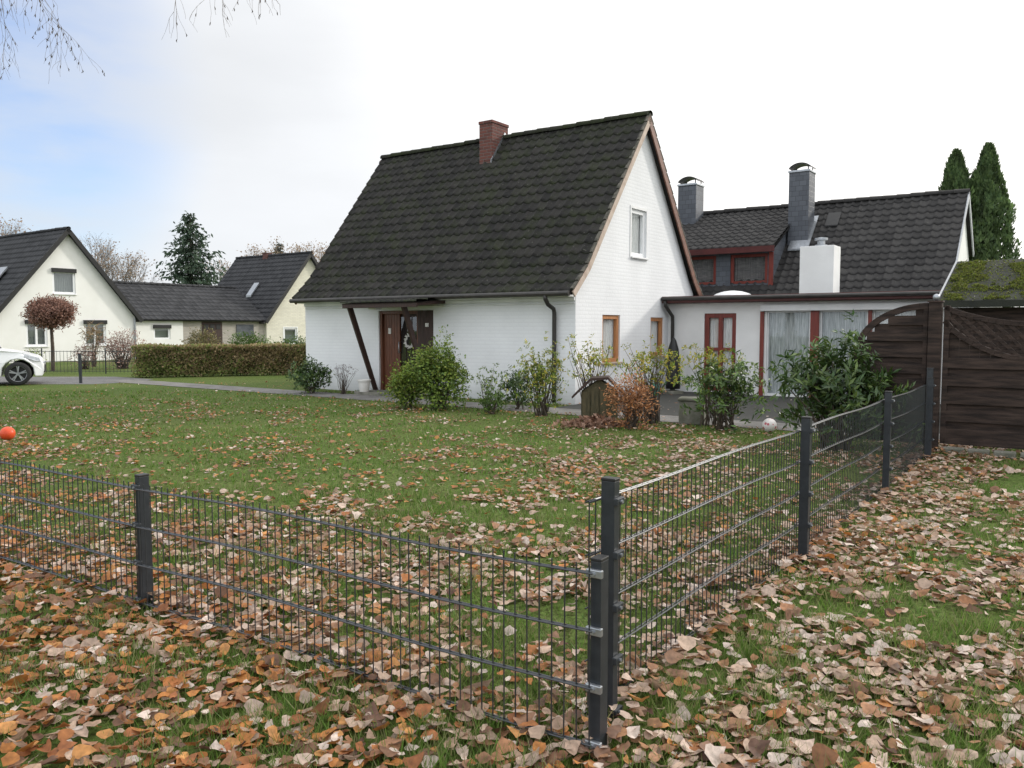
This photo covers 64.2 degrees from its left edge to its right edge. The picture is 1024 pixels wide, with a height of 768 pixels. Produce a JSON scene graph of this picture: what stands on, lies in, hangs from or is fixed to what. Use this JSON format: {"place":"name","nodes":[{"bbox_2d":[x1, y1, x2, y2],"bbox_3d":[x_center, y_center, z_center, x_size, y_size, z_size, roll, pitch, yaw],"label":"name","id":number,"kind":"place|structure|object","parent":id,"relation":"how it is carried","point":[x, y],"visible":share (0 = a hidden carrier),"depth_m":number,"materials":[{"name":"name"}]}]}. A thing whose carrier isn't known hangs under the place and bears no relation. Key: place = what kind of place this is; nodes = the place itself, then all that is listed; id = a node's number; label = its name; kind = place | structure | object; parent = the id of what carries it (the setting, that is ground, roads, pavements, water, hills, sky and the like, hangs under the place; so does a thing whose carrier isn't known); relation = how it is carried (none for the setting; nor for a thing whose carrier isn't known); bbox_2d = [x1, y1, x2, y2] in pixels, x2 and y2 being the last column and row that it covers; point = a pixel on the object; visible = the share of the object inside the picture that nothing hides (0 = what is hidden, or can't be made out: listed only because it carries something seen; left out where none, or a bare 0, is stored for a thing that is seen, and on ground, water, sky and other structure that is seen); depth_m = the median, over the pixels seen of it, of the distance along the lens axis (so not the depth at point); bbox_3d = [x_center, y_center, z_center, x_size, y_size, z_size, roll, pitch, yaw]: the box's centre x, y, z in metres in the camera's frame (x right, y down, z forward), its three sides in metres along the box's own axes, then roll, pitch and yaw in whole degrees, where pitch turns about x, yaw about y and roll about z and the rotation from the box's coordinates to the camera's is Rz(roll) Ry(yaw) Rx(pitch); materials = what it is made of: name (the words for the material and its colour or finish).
{"place":"outdoors","nodes":[
{"label":"outdoors","id":0,"kind":"place"},
{"bbox_2d":[0,226,143,362],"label":"cream gable house","id":1,"kind":"structure","parent":0,"point":[60,261],"depth_m":35.84,"materials":[{"name":"paint"}]},
{"bbox_2d":[26,324,49,347],"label":"window","id":2,"kind":"structure","parent":1,"relation":"in","point":[36,337],"depth_m":34.83,"materials":[{"name":"white glass"}]},
{"bbox_2d":[52,272,76,294],"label":"window","id":3,"kind":"structure","parent":1,"relation":"in","point":[63,283],"depth_m":35.70,"materials":[{"name":"white glass"}]},
{"bbox_2d":[84,324,106,345],"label":"window","id":4,"kind":"structure","parent":1,"relation":"in","point":[86,325],"depth_m":36.91,"materials":[{"name":"glass"}]},
{"bbox_2d":[0,377,151,383],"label":"road","id":5,"kind":"structure","parent":0,"point":[66,380],"depth_m":22.85,"materials":[{"name":"grey asphalt"}]},
{"bbox_2d":[0,346,45,384],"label":"parked car","id":6,"kind":"object","parent":5,"relation":"on","point":[25,368],"visible":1,"depth_m":20.93,"materials":[{"name":"white paint"}]},
{"bbox_2d":[78,354,81,382],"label":"marker post","id":7,"kind":"object","parent":5,"relation":"on","point":[80,366],"visible":1,"depth_m":21.70,"materials":[{"name":"grey metal"}]},
{"bbox_2d":[217,251,317,343],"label":"beige brick house","id":8,"kind":"structure","parent":0,"point":[268,285],"depth_m":47.34,"materials":[{"name":"tile"}]},
{"bbox_2d":[283,327,297,343],"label":"window","id":9,"kind":"structure","parent":8,"relation":"in","point":[288,332],"depth_m":46.86,"materials":[{"name":"white glass"}]},
{"bbox_2d":[270,242,283,253],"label":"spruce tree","id":10,"kind":"object","parent":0,"point":[280,251],"visible":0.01,"depth_m":73.20,"materials":[{"name":"green plant"}]},
{"bbox_2d":[0,359,1023,767],"bbox_3d":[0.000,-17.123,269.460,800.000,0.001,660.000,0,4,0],"label":"ground","id":11,"kind":"structure","parent":0,"point":[254,381],"depth_m":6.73,"materials":[{"name":"plant"}]},
{"bbox_2d":[0,427,15,439],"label":"rubber ball","id":12,"kind":"object","parent":11,"relation":"on","point":[8,433],"visible":0.99,"depth_m":10.61,"materials":[{"name":"orange rubber"}]},
{"bbox_2d":[0,213,32,235],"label":"bare tree","id":13,"kind":"object","parent":11,"relation":"on","point":[9,232],"visible":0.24,"depth_m":58.92,"materials":[{"name":"brown plant"}]},
{"bbox_2d":[20,293,80,370],"bbox_3d":[-15.746,-1.787,27.947,1.770,2.678,1.733,2,4,22],"label":"ball tree","id":14,"kind":"object","parent":11,"relation":"on","point":[51,313],"visible":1,"depth_m":27.63,"materials":[{"name":"brown plant"}]},
{"bbox_2d":[41,348,103,372],"bbox_3d":[-14.165,-0.744,26.311,2.030,0.820,0.030,0,4,0],"label":"garden railing","id":15,"kind":"object","parent":11,"relation":"on","point":[74,361],"visible":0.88,"depth_m":26.31,"materials":[{"name":"grey metal"}]},
{"bbox_2d":[67,343,97,368],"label":"bare red shrub","id":16,"kind":"object","parent":11,"relation":"on","point":[84,359],"visible":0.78,"depth_m":29.14,"materials":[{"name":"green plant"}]},
{"bbox_2d":[77,319,105,366],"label":"bare shrub","id":17,"kind":"object","parent":11,"relation":"on","point":[95,344],"visible":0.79,"depth_m":30.95,"materials":[{"name":"brown plant"}]},
{"bbox_2d":[104,348,134,373],"bbox_3d":[-12.115,-0.744,26.311,2.030,0.820,0.030,0,4,0],"label":"garden railing","id":18,"kind":"object","parent":11,"relation":"on","point":[109,361],"visible":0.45,"depth_m":26.31,"materials":[{"name":"grey metal"}]},
{"bbox_2d":[93,243,146,281],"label":"bare tree","id":19,"kind":"object","parent":11,"relation":"on","point":[119,272],"visible":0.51,"depth_m":56.59,"materials":[{"name":"brown plant"}]},
{"bbox_2d":[79,233,162,281],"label":"bare tree","id":20,"kind":"object","parent":11,"relation":"on","point":[103,250],"visible":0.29,"depth_m":60.12,"materials":[{"name":"brown plant"}]},
{"bbox_2d":[96,328,146,368],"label":"bare red shrub","id":21,"kind":"object","parent":11,"relation":"on","point":[120,344],"visible":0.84,"depth_m":29.39,"materials":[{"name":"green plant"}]},
{"bbox_2d":[0,0,280,83],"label":"overhanging tree","id":22,"kind":"object","parent":11,"relation":"on","point":[38,29],"visible":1,"depth_m":7.18,"materials":[{"name":"brown plant"}]},
{"bbox_2d":[131,473,152,609],"bbox_3d":[-1.946,0.854,4.289,0.060,0.765,0.083,3,5,34],"label":"fence post","id":23,"kind":"object","parent":11,"relation":"on","point":[141,479],"visible":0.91,"depth_m":4.28,"materials":[{"name":"grey metal"}]},
{"bbox_2d":[113,281,266,345],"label":"garage wing","id":24,"kind":"structure","parent":11,"relation":"on","point":[170,313],"depth_m":42.47,"materials":[{"name":"grey tile"}]},
{"bbox_2d":[153,328,169,338],"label":"window","id":25,"kind":"structure","parent":24,"relation":"in","point":[164,333],"depth_m":40.56,"materials":[{"name":"white glass"}]},
{"bbox_2d":[202,322,222,344],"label":"door","id":26,"kind":"structure","parent":24,"relation":"in","point":[217,326],"depth_m":42.87,"materials":[{"name":"brown wood"}]},
{"bbox_2d":[154,210,226,284],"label":"spruce tree","id":27,"kind":"object","parent":11,"relation":"on","point":[190,268],"visible":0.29,"depth_m":60.95,"materials":[{"name":"green plant"}]},
{"bbox_2d":[180,324,223,348],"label":"brown bush","id":28,"kind":"object","parent":11,"relation":"on","point":[200,338],"visible":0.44,"depth_m":33.83,"materials":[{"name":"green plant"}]},
{"bbox_2d":[130,342,305,377],"bbox_3d":[-8.249,-0.792,25.435,6.665,1.051,1.026,-1,4,-21],"label":"trimmed hedge","id":29,"kind":"object","parent":11,"relation":"on","point":[168,360],"visible":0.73,"depth_m":24.82,"materials":[{"name":"green plant"}]},
{"bbox_2d":[206,243,271,281],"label":"bare tree","id":30,"kind":"object","parent":11,"relation":"on","point":[254,253],"visible":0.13,"depth_m":74.90,"materials":[{"name":"brown plant"}]},
{"bbox_2d":[227,330,271,344],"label":"green bush","id":31,"kind":"object","parent":11,"relation":"on","point":[254,339],"visible":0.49,"depth_m":33.85,"materials":[{"name":"green plant"}]},
{"bbox_2d":[273,333,305,344],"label":"green bush","id":32,"kind":"object","parent":11,"relation":"on","point":[287,341],"visible":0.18,"depth_m":32.86,"materials":[{"name":"green plant"}]},
{"bbox_2d":[264,236,328,262],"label":"bare tree","id":33,"kind":"object","parent":11,"relation":"on","point":[319,257],"visible":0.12,"depth_m":71.44,"materials":[{"name":"brown plant"}]},
{"bbox_2d":[285,354,331,393],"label":"evergreen bush","id":34,"kind":"object","parent":11,"relation":"on","point":[305,375],"visible":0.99,"depth_m":18.21,"materials":[{"name":"green plant"}]},
{"bbox_2d":[330,364,356,393],"bbox_3d":[-3.730,-0.111,18.127,0.466,0.691,0.615,3,5,41],"label":"bare sapling","id":35,"kind":"object","parent":11,"relation":"on","point":[342,379],"visible":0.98,"depth_m":18.13,"materials":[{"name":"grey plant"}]},
{"bbox_2d":[377,359,427,408],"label":"laurel bush","id":36,"kind":"object","parent":11,"relation":"on","point":[401,382],"visible":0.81,"depth_m":14.82,"materials":[{"name":"green plant"}]},
{"bbox_2d":[406,324,472,411],"bbox_3d":[-1.325,-0.306,14.756,1.254,1.554,1.328,0,4,0],"label":"laurel bush","id":37,"kind":"object","parent":11,"relation":"on","point":[448,370],"visible":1,"depth_m":14.57,"materials":[{"name":"green plant"}]},
{"bbox_2d":[473,363,504,410],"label":"sparse shrub","id":38,"kind":"object","parent":11,"relation":"on","point":[487,385],"visible":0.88,"depth_m":14.33,"materials":[{"name":"green plant"}]},
{"bbox_2d":[478,387,506,413],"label":"shrub","id":39,"kind":"object","parent":11,"relation":"on","point":[488,402],"visible":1,"depth_m":13.90,"materials":[{"name":"green plant"}]},
{"bbox_2d":[289,110,703,404],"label":"white house","id":40,"kind":"structure","parent":11,"relation":"on","point":[493,244],"depth_m":17.77,"materials":[{"name":"paint"}]},
{"bbox_2d":[380,310,433,391],"bbox_3d":[-2.313,-0.728,18.167,1.638,1.808,0.208,3,5,35],"label":"door","id":41,"kind":"structure","parent":40,"relation":"in","point":[395,342],"depth_m":18.33,"materials":[{"name":"brown wood"}]},
{"bbox_2d":[601,315,622,364],"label":"window","id":42,"kind":"structure","parent":40,"relation":"in","point":[610,323],"depth_m":16.91,"materials":[{"name":"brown glass"}]},
{"bbox_2d":[630,205,648,260],"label":"window","id":43,"kind":"structure","parent":40,"relation":"in","point":[634,214],"depth_m":17.71,"materials":[{"name":"white glass"}]},
{"bbox_2d":[650,317,665,357],"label":"window","id":44,"kind":"structure","parent":40,"relation":"in","point":[653,320],"depth_m":18.68,"materials":[{"name":"brown glass"}]},
{"bbox_2d":[0,381,1023,767],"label":"fallen leaves","id":45,"kind":"object","parent":11,"relation":"on","point":[66,749],"visible":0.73,"depth_m":3.85,"materials":[{"name":"brown plant"}]},
{"bbox_2d":[492,364,535,409],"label":"evergreen bush","id":46,"kind":"object","parent":11,"relation":"on","point":[511,383],"visible":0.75,"depth_m":14.67,"materials":[{"name":"green plant"}]},
{"bbox_2d":[504,331,569,417],"bbox_3d":[0.430,-0.172,13.684,1.132,1.429,0.983,0,4,0],"label":"azalea bush","id":47,"kind":"object","parent":11,"relation":"on","point":[543,374],"visible":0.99,"depth_m":13.66,"materials":[{"name":"green plant"}]},
{"bbox_2d":[565,334,622,395],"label":"azalea bush","id":48,"kind":"object","parent":11,"relation":"on","point":[591,359],"visible":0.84,"depth_m":13.51,"materials":[{"name":"green plant"}]},
{"bbox_2d":[585,554,608,756],"bbox_3d":[0.294,0.964,2.804,0.060,0.750,0.083,3,5,34],"label":"fence post","id":49,"kind":"object","parent":11,"relation":"on","point":[599,644],"visible":0.9,"depth_m":2.79,"materials":[{"name":"black metal"}]},
{"bbox_2d":[134,483,591,748],"bbox_3d":[-0.840,0.882,3.515,2.680,0.657,0.031,3,5,34],"label":"fence panel","id":50,"kind":"object","parent":49,"relation":"attached to","point":[527,672],"visible":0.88,"depth_m":3.32,"materials":[{"name":"metal"}]},
{"bbox_2d":[572,375,624,417],"bbox_3d":[1.420,0.222,13.197,0.880,0.700,0.540,1,4,8],"label":"wooden garden hut","id":51,"kind":"object","parent":11,"relation":"on","point":[592,398],"visible":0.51,"depth_m":12.99,"materials":[{"name":"brown wood"}]},
{"bbox_2d":[553,413,656,429],"bbox_3d":[1.398,0.527,12.258,1.581,0.200,1.142,0,4,0],"label":"leaf pile","id":52,"kind":"object","parent":11,"relation":"on","point":[597,420],"visible":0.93,"depth_m":12.09,"materials":[{"name":"brown plant"}]},
{"bbox_2d":[601,476,624,721],"bbox_3d":[0.375,0.834,3.058,0.083,0.975,0.060,3,5,35],"label":"fence post","id":53,"kind":"object","parent":11,"relation":"on","point":[612,501],"visible":0.82,"depth_m":3.04,"materials":[{"name":"black metal"}]},
{"bbox_2d":[599,360,671,429],"bbox_3d":[1.743,0.151,11.890,0.918,1.029,0.835,-1,4,-16],"label":"dry hydrangea","id":54,"kind":"object","parent":11,"relation":"on","point":[631,397],"visible":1,"depth_m":11.83,"materials":[{"name":"brown plant"}]},
{"bbox_2d":[617,334,685,423],"bbox_3d":[2.188,-0.073,12.597,1.114,1.381,1.051,0,4,0],"label":"azalea bush","id":55,"kind":"object","parent":11,"relation":"on","point":[656,388],"visible":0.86,"depth_m":12.55,"materials":[{"name":"green plant"}]},
{"bbox_2d":[677,396,707,424],"bbox_3d":[2.780,0.411,12.558,0.420,0.410,0.360,1,4,20],"label":"stone trough","id":56,"kind":"object","parent":11,"relation":"on","point":[693,418],"visible":0.62,"depth_m":12.42,"materials":[{"name":"stone"}]},
{"bbox_2d":[671,343,745,426],"bbox_3d":[2.937,0.005,12.277,1.041,1.265,0.639,-1,4,-15],"label":"azalea bush","id":57,"kind":"object","parent":11,"relation":"on","point":[707,418],"visible":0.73,"depth_m":12.23,"materials":[{"name":"green plant"}]},
{"bbox_2d":[676,347,781,433],"bbox_3d":[3.082,0.065,11.938,1.613,1.206,1.565,0,4,0],"label":"rhododendron","id":58,"kind":"object","parent":11,"relation":"on","point":[737,388],"visible":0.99,"depth_m":11.67,"materials":[{"name":"green plant"}]},
{"bbox_2d":[762,418,776,431],"bbox_3d":[3.620,0.581,11.467,0.200,0.200,0.200,0,4,0],"label":"patterned ball","id":59,"kind":"object","parent":11,"relation":"on","point":[769,424],"visible":0.99,"depth_m":11.40,"materials":[{"name":"white plastic"}]},
{"bbox_2d":[798,416,814,562],"bbox_3d":[1.853,0.691,5.128,0.083,0.975,0.060,3,5,35],"label":"fence post","id":60,"kind":"object","parent":11,"relation":"on","point":[805,492],"visible":0.93,"depth_m":5.11,"materials":[{"name":"black metal"}]},
{"bbox_2d":[584,430,800,714],"bbox_3d":[1.041,0.766,4.084,0.031,0.830,2.628,3,5,36],"label":"fence panel","id":61,"kind":"object","parent":60,"relation":"attached to","point":[662,523],"visible":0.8,"depth_m":3.91,"materials":[{"name":"metal"}]},
{"bbox_2d":[661,237,980,403],"bbox_3d":[7.506,-1.601,18.673,6.597,3.621,5.020,3,5,35],"label":"flat roofed annex","id":62,"kind":"object","parent":11,"relation":"on","point":[763,330],"visible":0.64,"depth_m":17.71,"materials":[{"name":"white paint"}]},
{"bbox_2d":[704,313,735,390],"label":"door","id":63,"kind":"structure","parent":62,"relation":"in","point":[720,328],"depth_m":18.28,"materials":[{"name":"red glass"}]},
{"bbox_2d":[766,311,809,395],"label":"window","id":64,"kind":"structure","parent":62,"relation":"in","point":[788,330],"depth_m":17.52,"materials":[{"name":"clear glass"}]},
{"bbox_2d":[820,310,867,393],"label":"window","id":65,"kind":"structure","parent":62,"relation":"in","point":[830,320],"depth_m":16.85,"materials":[{"name":"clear glass"}]},
{"bbox_2d":[873,310,915,331],"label":"window","id":66,"kind":"structure","parent":62,"relation":"in","point":[877,313],"depth_m":16.29,"materials":[{"name":"white glass"}]},
{"bbox_2d":[755,309,924,450],"bbox_3d":[3.920,-0.067,10.048,1.881,1.733,1.717,0,4,0],"label":"rhododendron","id":67,"kind":"object","parent":11,"relation":"on","point":[827,389],"visible":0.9,"depth_m":9.74,"materials":[{"name":"green plant"}]},
{"bbox_2d":[882,391,894,494],"bbox_3d":[3.312,0.549,7.178,0.083,0.975,0.060,3,5,35],"label":"fence post","id":68,"kind":"object","parent":11,"relation":"on","point":[887,444],"visible":0.84,"depth_m":7.16,"materials":[{"name":"grey metal"}]},
{"bbox_2d":[795,400,882,548],"bbox_3d":[2.537,0.622,6.182,0.036,0.830,2.514,3,5,35],"label":"fence panel","id":69,"kind":"object","parent":68,"relation":"attached to","point":[876,474],"visible":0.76,"depth_m":6.15,"materials":[{"name":"metal"}]},
{"bbox_2d":[880,385,925,488],"bbox_3d":[3.938,0.486,8.150,0.032,0.830,2.314,3,5,35],"label":"fence panel","id":70,"kind":"object","parent":68,"relation":"attached to","point":[898,453],"visible":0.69,"depth_m":8.22,"materials":[{"name":"metal"}]},
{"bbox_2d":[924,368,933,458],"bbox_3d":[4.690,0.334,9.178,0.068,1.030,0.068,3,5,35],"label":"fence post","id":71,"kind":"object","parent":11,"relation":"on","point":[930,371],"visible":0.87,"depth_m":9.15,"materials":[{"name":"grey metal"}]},
{"bbox_2d":[925,378,935,459],"bbox_3d":[4.649,0.420,9.057,0.083,0.975,0.060,3,5,35],"label":"fence post","id":72,"kind":"object","parent":11,"relation":"on","point":[929,419],"visible":0.87,"depth_m":9.04,"materials":[{"name":"grey metal"}]},
{"bbox_2d":[924,294,944,451],"bbox_3d":[5.050,-0.133,9.764,0.160,1.881,0.160,3,5,35],"label":"fence post","id":73,"kind":"object","parent":11,"relation":"on","point":[935,333],"visible":0.78,"depth_m":9.69,"materials":[{"name":"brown wood"}]},
{"bbox_2d":[854,303,928,443],"bbox_3d":[4.644,-0.141,10.052,0.839,1.697,0.051,3,5,35],"label":"wooden fence panel","id":74,"kind":"object","parent":73,"relation":"attached to","point":[898,342],"visible":0.6,"depth_m":9.95,"materials":[{"name":"brown wood"}]},
{"bbox_2d":[939,305,1023,449],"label":"wooden fence panel","id":75,"kind":"structure","parent":73,"relation":"attached to","point":[982,398],"depth_m":9.47,"materials":[{"name":"brown wood"}]},
{"bbox_2d":[943,446,963,454],"bbox_3d":[5.196,0.783,9.601,0.220,0.075,0.120,3,5,33],"label":"edging stone","id":76,"kind":"object","parent":11,"relation":"on","point":[955,449],"visible":0.71,"depth_m":9.56,"materials":[{"name":"concrete"}]},
{"bbox_2d":[938,147,982,260],"bbox_3d":[14.139,-3.953,26.254,1.895,7.231,1.851,4,6,45],"label":"thuja tree","id":77,"kind":"object","parent":11,"relation":"on","point":[956,174],"visible":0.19,"depth_m":25.86,"materials":[{"name":"green plant"}]},
{"bbox_2d":[967,448,989,455],"bbox_3d":[5.408,0.793,9.450,0.220,0.075,0.120,3,5,35],"label":"edging stone","id":78,"kind":"object","parent":11,"relation":"on","point":[973,450],"visible":0.67,"depth_m":9.42,"materials":[{"name":"concrete"}]},
{"bbox_2d":[939,258,1023,358],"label":"garden shed","id":79,"kind":"structure","parent":11,"relation":"on","point":[994,288],"depth_m":12.24,"materials":[{"name":"green wood"}]},
{"bbox_2d":[969,141,1022,260],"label":"thuja tree","id":80,"kind":"object","parent":11,"relation":"on","point":[992,203],"visible":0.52,"depth_m":25.46,"materials":[{"name":"green plant"}]},
{"bbox_2d":[993,450,1015,458],"bbox_3d":[5.620,0.804,9.300,0.220,0.075,0.120,3,5,35],"label":"edging stone","id":81,"kind":"object","parent":11,"relation":"on","point":[1010,454],"visible":0.74,"depth_m":9.26,"materials":[{"name":"concrete"}]},
{"bbox_2d":[0,0,1023,284],"label":"sky","id":82,"kind":"structure","parent":0,"point":[270,128],"materials":[{"name":"white"}]},
{"bbox_2d":[108,379,939,439],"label":"path","id":83,"kind":"structure","parent":0,"point":[671,418],"depth_m":17.24,"materials":[{"name":"grey concrete"}]},
{"bbox_2d":[357,379,370,391],"bbox_3d":[-3.269,0.033,18.033,0.300,0.270,0.300,0,4,0],"label":"plant pot","id":84,"kind":"object","parent":83,"relation":"on","point":[364,384],"visible":1,"depth_m":17.94,"materials":[{"name":"ceramic"}]},
{"bbox_2d":[556,392,940,432],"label":"patio","id":85,"kind":"structure","parent":0,"point":[669,403],"depth_m":15.23,"materials":[{"name":"grey concrete"}]},
{"bbox_2d":[662,338,683,393],"bbox_3d":[3.605,-0.413,18.236,0.480,1.248,0.480,0,4,0],"label":"covered parasol","id":86,"kind":"object","parent":85,"relation":"on","point":[673,346],"visible":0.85,"depth_m":18.12,"materials":[{"name":"black fabric"}]},
{"bbox_2d":[677,162,973,295],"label":"tiled back house","id":87,"kind":"structure","parent":0,"point":[917,241],"depth_m":22.58,"materials":[{"name":"grey tile"}]},
{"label":"fence post","id":88,"kind":"object","parent":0,"visible":0},
{"bbox_2d":[0,457,138,603],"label":"fence panel","id":89,"kind":"object","parent":88,"relation":"attached to","point":[80,547],"visible":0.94,"depth_m":4.64,"materials":[{"name":"metal"}]}
]}

